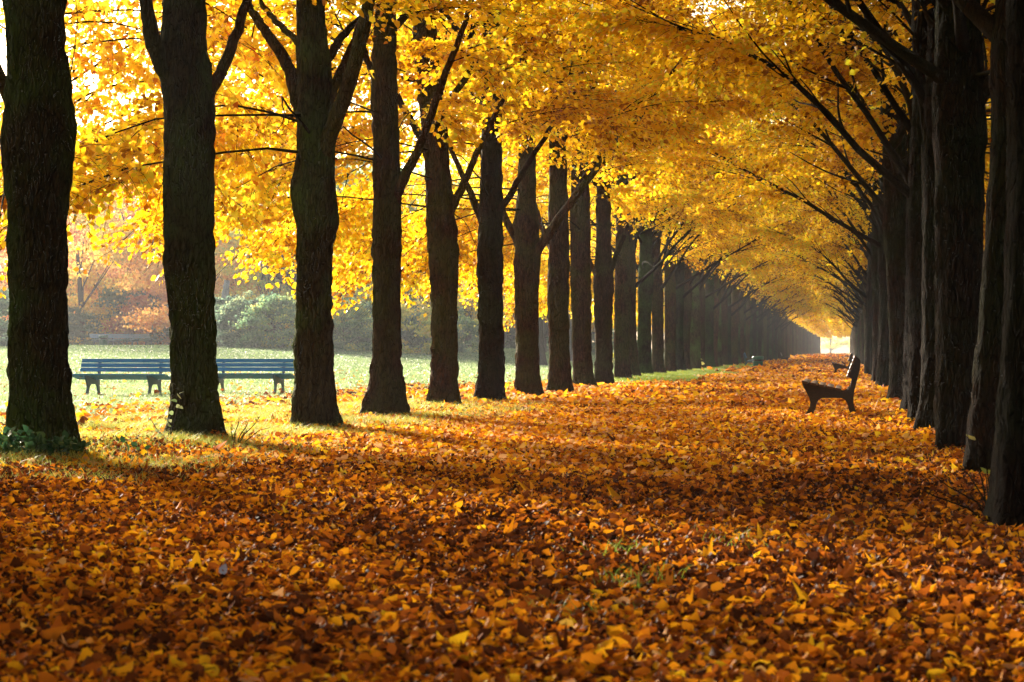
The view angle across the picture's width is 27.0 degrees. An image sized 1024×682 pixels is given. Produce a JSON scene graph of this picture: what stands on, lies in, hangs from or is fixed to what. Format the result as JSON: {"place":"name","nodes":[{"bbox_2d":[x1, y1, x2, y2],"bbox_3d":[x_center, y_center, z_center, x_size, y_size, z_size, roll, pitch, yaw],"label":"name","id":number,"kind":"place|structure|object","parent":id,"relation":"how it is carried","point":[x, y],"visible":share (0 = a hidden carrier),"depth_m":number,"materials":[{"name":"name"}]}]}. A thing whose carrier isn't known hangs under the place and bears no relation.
{"place":"outdoors","nodes":[
{"label":"outdoors","id":0,"kind":"place"},
{"bbox_2d":[0,345,821,443],"bbox_3d":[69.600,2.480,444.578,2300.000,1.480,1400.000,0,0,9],"label":"ground","id":1,"kind":"structure","parent":0,"point":[366,356],"depth_m":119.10,"materials":[{"name":"plant"}]},
{"bbox_2d":[0,287,8,345],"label":"bush","id":2,"kind":"object","parent":1,"relation":"on","point":[4,305],"visible":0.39,"depth_m":148.38,"materials":[{"name":"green plant"}]},
{"bbox_2d":[0,0,85,452],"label":"lime tree","id":3,"kind":"object","parent":1,"relation":"on","point":[38,133],"visible":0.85,"depth_m":18.62,"materials":[{"name":"brown plant"}]},
{"bbox_2d":[0,154,104,320],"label":"woodland tree","id":4,"kind":"object","parent":1,"relation":"on","point":[76,237],"visible":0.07,"depth_m":179.87,"materials":[{"name":"orange plant"}]},
{"bbox_2d":[0,424,150,458],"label":"ground cover","id":5,"kind":"object","parent":1,"relation":"on","point":[12,438],"visible":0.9,"depth_m":17.89,"materials":[{"name":"green plant"}]},
{"bbox_2d":[4,173,159,344],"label":"woodland tree","id":6,"kind":"object","parent":1,"relation":"on","point":[82,299],"visible":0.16,"depth_m":195.14,"materials":[{"name":"orange plant"}]},
{"bbox_2d":[68,305,100,344],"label":"bush","id":7,"kind":"object","parent":1,"relation":"on","point":[77,316],"visible":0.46,"depth_m":189.33,"materials":[{"name":"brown plant"}]},
{"bbox_2d":[68,203,150,333],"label":"woodland tree","id":8,"kind":"object","parent":1,"relation":"on","point":[102,266],"visible":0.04,"depth_m":216.47,"materials":[{"name":"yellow plant"}]},
{"bbox_2d":[66,160,163,338],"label":"woodland tree","id":9,"kind":"object","parent":1,"relation":"on","point":[97,290],"visible":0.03,"depth_m":207.00,"materials":[{"name":"orange plant"}]},
{"bbox_2d":[108,334,131,344],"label":"park bench","id":10,"kind":"object","parent":1,"relation":"on","point":[112,336],"visible":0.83,"depth_m":173.84,"materials":[{"name":"blue paint"}]},
{"bbox_2d":[72,359,170,394],"bbox_3d":[-8.482,0.797,46.606,2.300,0.820,0.760,0,0,15],"label":"park bench","id":11,"kind":"object","parent":1,"relation":"on","point":[95,379],"visible":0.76,"depth_m":46.72,"materials":[{"name":"blue paint"}]},
{"bbox_2d":[83,283,167,344],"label":"bush","id":12,"kind":"object","parent":1,"relation":"on","point":[109,296],"visible":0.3,"depth_m":194.72,"materials":[{"name":"green plant"}]},
{"bbox_2d":[99,287,169,344],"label":"bush","id":13,"kind":"object","parent":1,"relation":"on","point":[142,300],"visible":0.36,"depth_m":192.06,"materials":[{"name":"green plant"}]},
{"bbox_2d":[128,334,155,344],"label":"park bench","id":14,"kind":"object","parent":1,"relation":"on","point":[131,336],"visible":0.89,"depth_m":173.97,"materials":[{"name":"blue paint"}]},
{"bbox_2d":[85,160,226,310],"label":"woodland tree","id":15,"kind":"object","parent":1,"relation":"on","point":[113,274],"visible":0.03,"depth_m":203.26,"materials":[{"name":"yellow plant"}]},
{"bbox_2d":[148,390,183,437],"bbox_3d":[-3.390,0.760,20.902,0.378,0.552,0.142,0,0,9],"label":"tree shoot","id":16,"kind":"object","parent":1,"relation":"on","point":[178,406],"visible":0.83,"depth_m":20.91,"materials":[{"name":"green plant"}]},
{"bbox_2d":[0,0,373,251],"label":"maple tree","id":17,"kind":"object","parent":1,"relation":"on","point":[112,64],"visible":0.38,"depth_m":27.21,"materials":[{"name":"yellow plant"}]},
{"bbox_2d":[107,201,282,334],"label":"woodland tree","id":18,"kind":"object","parent":1,"relation":"on","point":[157,320],"visible":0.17,"depth_m":173.45,"materials":[{"name":"orange plant"}]},
{"bbox_2d":[214,294,270,345],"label":"bush","id":19,"kind":"object","parent":1,"relation":"on","point":[221,301],"visible":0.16,"depth_m":148.97,"materials":[{"name":"green plant"}]},
{"bbox_2d":[214,207,293,331],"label":"woodland tree","id":20,"kind":"object","parent":1,"relation":"on","point":[236,284],"visible":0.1,"depth_m":175.08,"materials":[{"name":"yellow plant"}]},
{"bbox_2d":[216,359,293,391],"bbox_3d":[-6.030,0.816,48.851,2.300,0.820,0.760,0,0,14],"label":"park bench","id":21,"kind":"object","parent":1,"relation":"on","point":[282,365],"visible":0.74,"depth_m":48.97,"materials":[{"name":"blue paint"}]},
{"bbox_2d":[215,290,294,347],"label":"bush","id":22,"kind":"object","parent":1,"relation":"on","point":[230,312],"visible":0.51,"depth_m":144.96,"materials":[{"name":"green plant"}]},
{"bbox_2d":[228,292,295,347],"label":"bush","id":23,"kind":"object","parent":1,"relation":"on","point":[262,308],"visible":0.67,"depth_m":140.97,"materials":[{"name":"green plant"}]},
{"bbox_2d":[0,0,526,426],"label":"lime tree","id":24,"kind":"object","parent":1,"relation":"on","point":[319,112],"visible":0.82,"depth_m":25.41,"materials":[{"name":"yellow plant"}]},
{"bbox_2d":[261,240,296,294],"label":"leaning tree","id":25,"kind":"object","parent":1,"relation":"on","point":[279,276],"visible":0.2,"depth_m":137.74,"materials":[{"name":"yellow plant"}]},
{"bbox_2d":[68,0,501,436],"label":"lime tree","id":26,"kind":"object","parent":1,"relation":"on","point":[176,48],"visible":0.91,"depth_m":22.31,"materials":[{"name":"brown plant"}]},
{"bbox_2d":[215,154,356,340],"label":"woodland tree","id":27,"kind":"object","parent":1,"relation":"on","point":[226,271],"visible":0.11,"depth_m":164.09,"materials":[{"name":"orange plant"}]},
{"bbox_2d":[73,0,591,414],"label":"lime tree","id":28,"kind":"object","parent":1,"relation":"on","point":[386,391],"visible":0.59,"depth_m":30.21,"materials":[{"name":"yellow plant"}]},
{"bbox_2d":[270,150,407,343],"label":"woodland tree","id":29,"kind":"object","parent":1,"relation":"on","point":[339,189],"visible":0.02,"depth_m":164.72,"materials":[{"name":"yellow plant"}]},
{"bbox_2d":[331,296,372,350],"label":"bush","id":30,"kind":"object","parent":1,"relation":"on","point":[353,323],"visible":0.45,"depth_m":141.10,"materials":[{"name":"green plant"}]},
{"bbox_2d":[333,302,401,347],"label":"bush","id":31,"kind":"object","parent":1,"relation":"on","point":[367,339],"visible":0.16,"depth_m":146.03,"materials":[{"name":"green plant"}]},
{"bbox_2d":[371,299,431,353],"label":"bush","id":32,"kind":"object","parent":1,"relation":"on","point":[426,321],"visible":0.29,"depth_m":141.46,"materials":[{"name":"green plant"}]},
{"bbox_2d":[333,189,476,337],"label":"woodland tree","id":33,"kind":"object","parent":1,"relation":"on","point":[368,295],"visible":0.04,"depth_m":157.27,"materials":[{"name":"yellow plant"}]},
{"bbox_2d":[401,305,470,352],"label":"bush","id":34,"kind":"object","parent":1,"relation":"on","point":[407,336],"visible":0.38,"depth_m":145.01,"materials":[{"name":"green plant"}]},
{"bbox_2d":[415,177,506,347],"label":"woodland tree","id":35,"kind":"object","parent":1,"relation":"on","point":[469,310],"visible":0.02,"depth_m":178.27,"materials":[{"name":"yellow plant"}]},
{"bbox_2d":[457,315,478,351],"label":"bush","id":36,"kind":"object","parent":1,"relation":"on","point":[468,323],"visible":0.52,"depth_m":158.94,"materials":[{"name":"green plant"}]},
{"bbox_2d":[222,0,723,400],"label":"lime tree","id":37,"kind":"object","parent":1,"relation":"on","point":[490,206],"visible":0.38,"depth_m":38.69,"materials":[{"name":"yellow plant"}]},
{"bbox_2d":[119,0,851,403],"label":"lime tree","id":38,"kind":"object","parent":1,"relation":"on","point":[441,206],"visible":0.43,"depth_m":35.57,"materials":[{"name":"yellow plant"}]},
{"bbox_2d":[0,363,978,613],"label":"verge grass","id":39,"kind":"structure","parent":1,"relation":"on","point":[687,375],"depth_m":23.52,"materials":[{"name":"green plant"}]},
{"bbox_2d":[0,353,1023,681],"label":"fallen leaves","id":40,"kind":"object","parent":1,"relation":"on","point":[314,583],"visible":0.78,"depth_m":9.79,"materials":[{"name":"orange plant"}]},
{"bbox_2d":[738,0,994,428],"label":"lime tree","id":41,"kind":"object","parent":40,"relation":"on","point":[924,416],"visible":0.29,"depth_m":24.81,"materials":[{"name":"brown plant"}]},
{"bbox_2d":[247,0,806,394],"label":"lime tree","id":42,"kind":"object","parent":1,"relation":"on","point":[522,228],"visible":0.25,"depth_m":43.48,"materials":[{"name":"yellow plant"}]},
{"bbox_2d":[538,287,547,365],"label":"park tree","id":43,"kind":"object","parent":1,"relation":"on","point":[542,359],"visible":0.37,"depth_m":124.80,"materials":[{"name":"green plant"}]},
{"bbox_2d":[503,188,594,351],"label":"woodland tree","id":44,"kind":"object","parent":1,"relation":"on","point":[545,330],"visible":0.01,"depth_m":189.55,"materials":[{"name":"yellow plant"}]},
{"bbox_2d":[339,0,775,391],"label":"lime tree","id":45,"kind":"object","parent":1,"relation":"on","point":[559,376],"visible":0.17,"depth_m":46.50,"materials":[{"name":"yellow plant"}]},
{"bbox_2d":[400,0,779,385],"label":"lime tree","id":46,"kind":"object","parent":1,"relation":"on","point":[580,266],"visible":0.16,"depth_m":54.02,"materials":[{"name":"yellow plant"}]},
{"bbox_2d":[457,0,775,377],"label":"lime tree","id":47,"kind":"object","parent":1,"relation":"on","point":[622,312],"visible":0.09,"depth_m":66.39,"materials":[{"name":"yellow plant"}]},
{"bbox_2d":[403,0,854,383],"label":"lime tree","id":48,"kind":"object","parent":1,"relation":"on","point":[603,267],"visible":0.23,"depth_m":57.95,"materials":[{"name":"yellow plant"}]},
{"bbox_2d":[512,0,789,374],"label":"lime tree","id":49,"kind":"object","parent":1,"relation":"on","point":[645,290],"visible":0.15,"depth_m":75.97,"materials":[{"name":"plant"}]},
{"bbox_2d":[503,1,815,376],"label":"lime tree","id":50,"kind":"object","parent":1,"relation":"on","point":[633,349],"visible":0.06,"depth_m":71.14,"materials":[{"name":"yellow plant"}]},
{"bbox_2d":[545,4,797,373],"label":"lime tree","id":51,"kind":"object","parent":1,"relation":"on","point":[657,325],"visible":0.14,"depth_m":80.97,"materials":[{"name":"plant"}]},
{"bbox_2d":[592,131,775,369],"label":"lime tree","id":52,"kind":"object","parent":1,"relation":"on","point":[687,311],"visible":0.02,"depth_m":94.85,"materials":[{"name":"plant"}]},
{"bbox_2d":[592,73,780,368],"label":"lime tree","id":53,"kind":"object","parent":1,"relation":"on","point":[695,344],"visible":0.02,"depth_m":99.54,"materials":[{"name":"plant"}]},
{"bbox_2d":[569,130,817,371],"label":"lime tree","id":54,"kind":"object","parent":1,"relation":"on","point":[670,287],"visible":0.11,"depth_m":85.71,"materials":[{"name":"yellow plant"}]},
{"bbox_2d":[569,24,823,370],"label":"lime tree","id":55,"kind":"object","parent":1,"relation":"on","point":[681,294],"visible":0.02,"depth_m":90.13,"materials":[{"name":"yellow plant"}]},
{"bbox_2d":[636,144,783,365],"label":"lime tree","id":56,"kind":"object","parent":1,"relation":"on","point":[719,343],"visible":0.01,"depth_m":119.11,"materials":[{"name":"plant"}]},
{"bbox_2d":[613,191,813,367],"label":"lime tree","id":57,"kind":"object","parent":1,"relation":"on","point":[722,263],"visible":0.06,"depth_m":104.40,"materials":[{"name":"yellow plant"}]},
{"bbox_2d":[636,121,797,366],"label":"lime tree","id":58,"kind":"object","parent":1,"relation":"on","point":[717,301],"visible":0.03,"depth_m":114.05,"materials":[{"name":"plant"}]},
{"bbox_2d":[636,214,823,366],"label":"lime tree","id":59,"kind":"object","parent":1,"relation":"on","point":[710,307],"visible":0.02,"depth_m":109.14,"materials":[{"name":"yellow plant"}]},
{"bbox_2d":[651,248,824,364],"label":"lime tree","id":60,"kind":"object","parent":1,"relation":"on","point":[730,314],"visible":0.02,"depth_m":128.81,"materials":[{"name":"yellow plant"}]},
{"bbox_2d":[731,243,784,363],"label":"lime tree","id":61,"kind":"object","parent":1,"relation":"on","point":[734,324],"visible":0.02,"depth_m":133.57,"materials":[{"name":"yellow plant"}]},
{"bbox_2d":[525,0,994,421],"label":"lime tree","id":62,"kind":"object","parent":1,"relation":"on","point":[743,54],"visible":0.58,"depth_m":28.02,"materials":[{"name":"yellow plant"}]},
{"bbox_2d":[738,160,784,363],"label":"lime tree","id":63,"kind":"object","parent":1,"relation":"on","point":[739,359],"visible":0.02,"depth_m":138.21,"materials":[{"name":"brown plant"}]},
{"bbox_2d":[746,274,778,360],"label":"lime tree","id":64,"kind":"object","parent":1,"relation":"on","point":[748,313],"visible":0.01,"depth_m":152.68,"materials":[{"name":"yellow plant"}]},
{"bbox_2d":[719,148,809,364],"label":"lime tree","id":65,"kind":"object","parent":1,"relation":"on","point":[725,307],"visible":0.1,"depth_m":124.30,"materials":[{"name":"yellow plant"}]},
{"bbox_2d":[758,284,781,355],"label":"lime tree","id":66,"kind":"object","parent":1,"relation":"on","point":[760,325],"visible":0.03,"depth_m":172.13,"materials":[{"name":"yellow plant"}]},
{"bbox_2d":[749,283,791,359],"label":"lime tree","id":67,"kind":"object","parent":1,"relation":"on","point":[751,339],"visible":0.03,"depth_m":157.53,"materials":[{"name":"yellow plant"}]},
{"bbox_2d":[743,269,806,361],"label":"lime tree","id":68,"kind":"object","parent":1,"relation":"on","point":[744,305],"visible":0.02,"depth_m":148.04,"materials":[{"name":"yellow plant"}]},
{"bbox_2d":[756,291,803,355],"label":"lime tree","id":69,"kind":"object","parent":1,"relation":"on","point":[758,319],"visible":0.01,"depth_m":167.13,"materials":[{"name":"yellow plant"}]},
{"bbox_2d":[578,0,990,386],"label":"lime tree","id":70,"kind":"object","parent":1,"relation":"on","point":[831,163],"visible":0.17,"depth_m":53.39,"materials":[{"name":"yellow plant"}]},
{"bbox_2d":[580,0,989,449],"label":"lime tree","id":71,"kind":"object","parent":1,"relation":"on","point":[956,72],"visible":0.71,"depth_m":20.03,"materials":[{"name":"plant"}]},
{"bbox_2d":[739,272,832,363],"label":"lime tree","id":72,"kind":"object","parent":1,"relation":"on","point":[742,312],"visible":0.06,"depth_m":143.22,"materials":[{"name":"yellow plant"}]},
{"bbox_2d":[769,296,803,359],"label":"lime tree","id":73,"kind":"object","parent":1,"relation":"on","point":[770,345],"visible":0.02,"depth_m":196.47,"materials":[{"name":"plant"}]},
{"bbox_2d":[752,286,831,355],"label":"lime tree","id":74,"kind":"object","parent":1,"relation":"on","point":[784,301],"visible":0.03,"depth_m":162.46,"materials":[{"name":"yellow plant"}]},
{"bbox_2d":[762,293,822,359],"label":"lime tree","id":75,"kind":"object","parent":1,"relation":"on","point":[765,318],"visible":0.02,"depth_m":181.69,"materials":[{"name":"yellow plant"}]},
{"bbox_2d":[771,299,813,358],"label":"lime tree","id":76,"kind":"object","parent":1,"relation":"on","point":[772,318],"visible":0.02,"depth_m":201.29,"materials":[{"name":"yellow plant"}]},
{"bbox_2d":[600,0,990,399],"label":"lime tree","id":77,"kind":"object","parent":1,"relation":"on","point":[891,205],"visible":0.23,"depth_m":37.95,"materials":[{"name":"yellow plant"}]},
{"bbox_2d":[724,100,867,293],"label":"lime tree","id":78,"kind":"object","parent":1,"relation":"on","point":[813,268],"visible":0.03,"depth_m":92.76,"materials":[{"name":"yellow plant"}]},
{"bbox_2d":[718,35,875,374],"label":"lime tree","id":79,"kind":"object","parent":1,"relation":"on","point":[771,232],"visible":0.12,"depth_m":78.60,"materials":[{"name":"yellow plant"}]},
{"bbox_2d":[778,301,818,358],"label":"lime tree","id":80,"kind":"object","parent":1,"relation":"on","point":[803,315],"visible":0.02,"depth_m":220.79,"materials":[{"name":"yellow plant"}]},
{"bbox_2d":[773,303,823,358],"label":"lime tree","id":81,"kind":"object","parent":1,"relation":"on","point":[794,311],"visible":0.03,"depth_m":205.78,"materials":[{"name":"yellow plant"}]},
{"bbox_2d":[748,91,867,286],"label":"lime tree","id":82,"kind":"object","parent":1,"relation":"on","point":[842,255],"visible":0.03,"depth_m":87.64,"materials":[{"name":"yellow plant"}]},
{"bbox_2d":[748,7,867,277],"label":"lime tree","id":83,"kind":"object","parent":1,"relation":"on","point":[834,235],"visible":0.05,"depth_m":83.89,"materials":[{"name":"yellow plant"}]},
{"bbox_2d":[749,85,866,306],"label":"lime tree","id":84,"kind":"object","parent":1,"relation":"on","point":[826,268],"visible":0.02,"depth_m":104.09,"materials":[{"name":"yellow plant"}]},
{"bbox_2d":[754,218,864,361],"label":"lime tree","id":85,"kind":"object","parent":1,"relation":"on","point":[814,282],"visible":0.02,"depth_m":117.27,"materials":[{"name":"yellow plant"}]},
{"bbox_2d":[765,216,863,363],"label":"lime tree","id":86,"kind":"object","parent":1,"relation":"on","point":[862,317],"visible":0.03,"depth_m":122.32,"materials":[{"name":"yellow plant"}]},
{"bbox_2d":[768,236,861,309],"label":"lime tree","id":87,"kind":"object","parent":1,"relation":"on","point":[822,290],"visible":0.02,"depth_m":136.55,"materials":[{"name":"yellow plant"}]},
{"bbox_2d":[775,254,861,362],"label":"lime tree","id":88,"kind":"object","parent":1,"relation":"on","point":[844,303],"visible":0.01,"depth_m":142.23,"materials":[{"name":"yellow plant"}]},
{"bbox_2d":[778,118,866,364],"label":"lime tree","id":89,"kind":"object","parent":1,"relation":"on","point":[864,300],"depth_m":112.75,"materials":[{"name":"plant"}]},
{"bbox_2d":[788,280,859,358],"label":"lime tree","id":90,"kind":"object","parent":1,"relation":"on","point":[824,296],"visible":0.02,"depth_m":155.85,"materials":[{"name":"yellow plant"}]},
{"bbox_2d":[793,291,858,354],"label":"lime tree","id":91,"kind":"object","parent":1,"relation":"on","point":[831,304],"visible":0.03,"depth_m":180.49,"materials":[{"name":"yellow plant"}]},
{"bbox_2d":[796,293,857,322],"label":"lime tree","id":92,"kind":"object","parent":1,"relation":"on","point":[829,308],"visible":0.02,"depth_m":174.99,"materials":[{"name":"yellow plant"}]},
{"bbox_2d":[821,336,849,352],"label":"woodland tree","id":93,"kind":"object","parent":1,"relation":"on","point":[835,344],"visible":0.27,"depth_m":830.86,"materials":[{"name":"yellow plant"}]},
{"bbox_2d":[713,0,992,409],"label":"lime tree","id":94,"kind":"object","parent":1,"relation":"on","point":[829,56],"visible":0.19,"depth_m":33.33,"materials":[{"name":"yellow plant"}]},
{"bbox_2d":[723,0,990,380],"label":"lime tree","id":95,"kind":"object","parent":1,"relation":"on","point":[834,203],"visible":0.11,"depth_m":61.62,"materials":[{"name":"yellow plant"}]},
{"bbox_2d":[801,32,990,191],"bbox_3d":[13.002,-5.724,47.233,12.970,14.214,10.495,0,0,9],"label":"lime tree","id":96,"kind":"object","parent":1,"relation":"on","point":[852,128],"visible":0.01,"depth_m":46.98,"materials":[{"name":"yellow plant"}]},
{"bbox_2d":[828,0,994,114],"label":"lime tree","id":97,"kind":"object","parent":1,"relation":"on","point":[905,21],"visible":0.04,"depth_m":30.13,"materials":[{"name":"yellow plant"}]},
{"bbox_2d":[918,455,988,517],"bbox_3d":[2.458,0.848,11.717,0.451,0.463,0.220,0,0,9],"label":"bare sapling","id":98,"kind":"object","parent":1,"relation":"on","point":[980,506],"visible":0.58,"depth_m":11.67,"materials":[{"name":"brown plant"}]},
{"bbox_2d":[966,430,989,500],"bbox_3d":[2.729,0.797,12.411,0.107,0.554,0.182,0,0,-37],"label":"bare sapling","id":99,"kind":"object","parent":1,"relation":"on","point":[973,438],"visible":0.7,"depth_m":12.39,"materials":[{"name":"brown plant"}]},
{"bbox_2d":[952,0,1006,471],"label":"lime tree","id":100,"kind":"object","parent":1,"relation":"on","point":[980,426],"visible":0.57,"depth_m":15.94,"materials":[{"name":"brown plant"}]},
{"bbox_2d":[958,0,1023,527],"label":"lime tree","id":101,"kind":"object","parent":1,"relation":"on","point":[1004,504],"visible":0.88,"depth_m":11.22,"materials":[{"name":"brown plant"}]},
{"bbox_2d":[0,0,908,353],"label":"sky","id":102,"kind":"structure","parent":0,"point":[844,349],"materials":[{"name":"white"}]},
{"bbox_2d":[6,429,1023,681],"bbox_3d":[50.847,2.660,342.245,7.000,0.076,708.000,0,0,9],"label":"path","id":103,"kind":"structure","parent":0,"point":[592,673],"depth_m":6.81,"materials":[{"name":"plant"}]},
{"bbox_2d":[802,355,859,414],"bbox_3d":[4.681,0.656,31.250,0.826,0.891,2.500,0,0,9],"label":"park bench","id":104,"kind":"object","parent":103,"relation":"on","point":[815,390],"visible":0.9,"depth_m":30.43,"materials":[{"name":"brown wood"}]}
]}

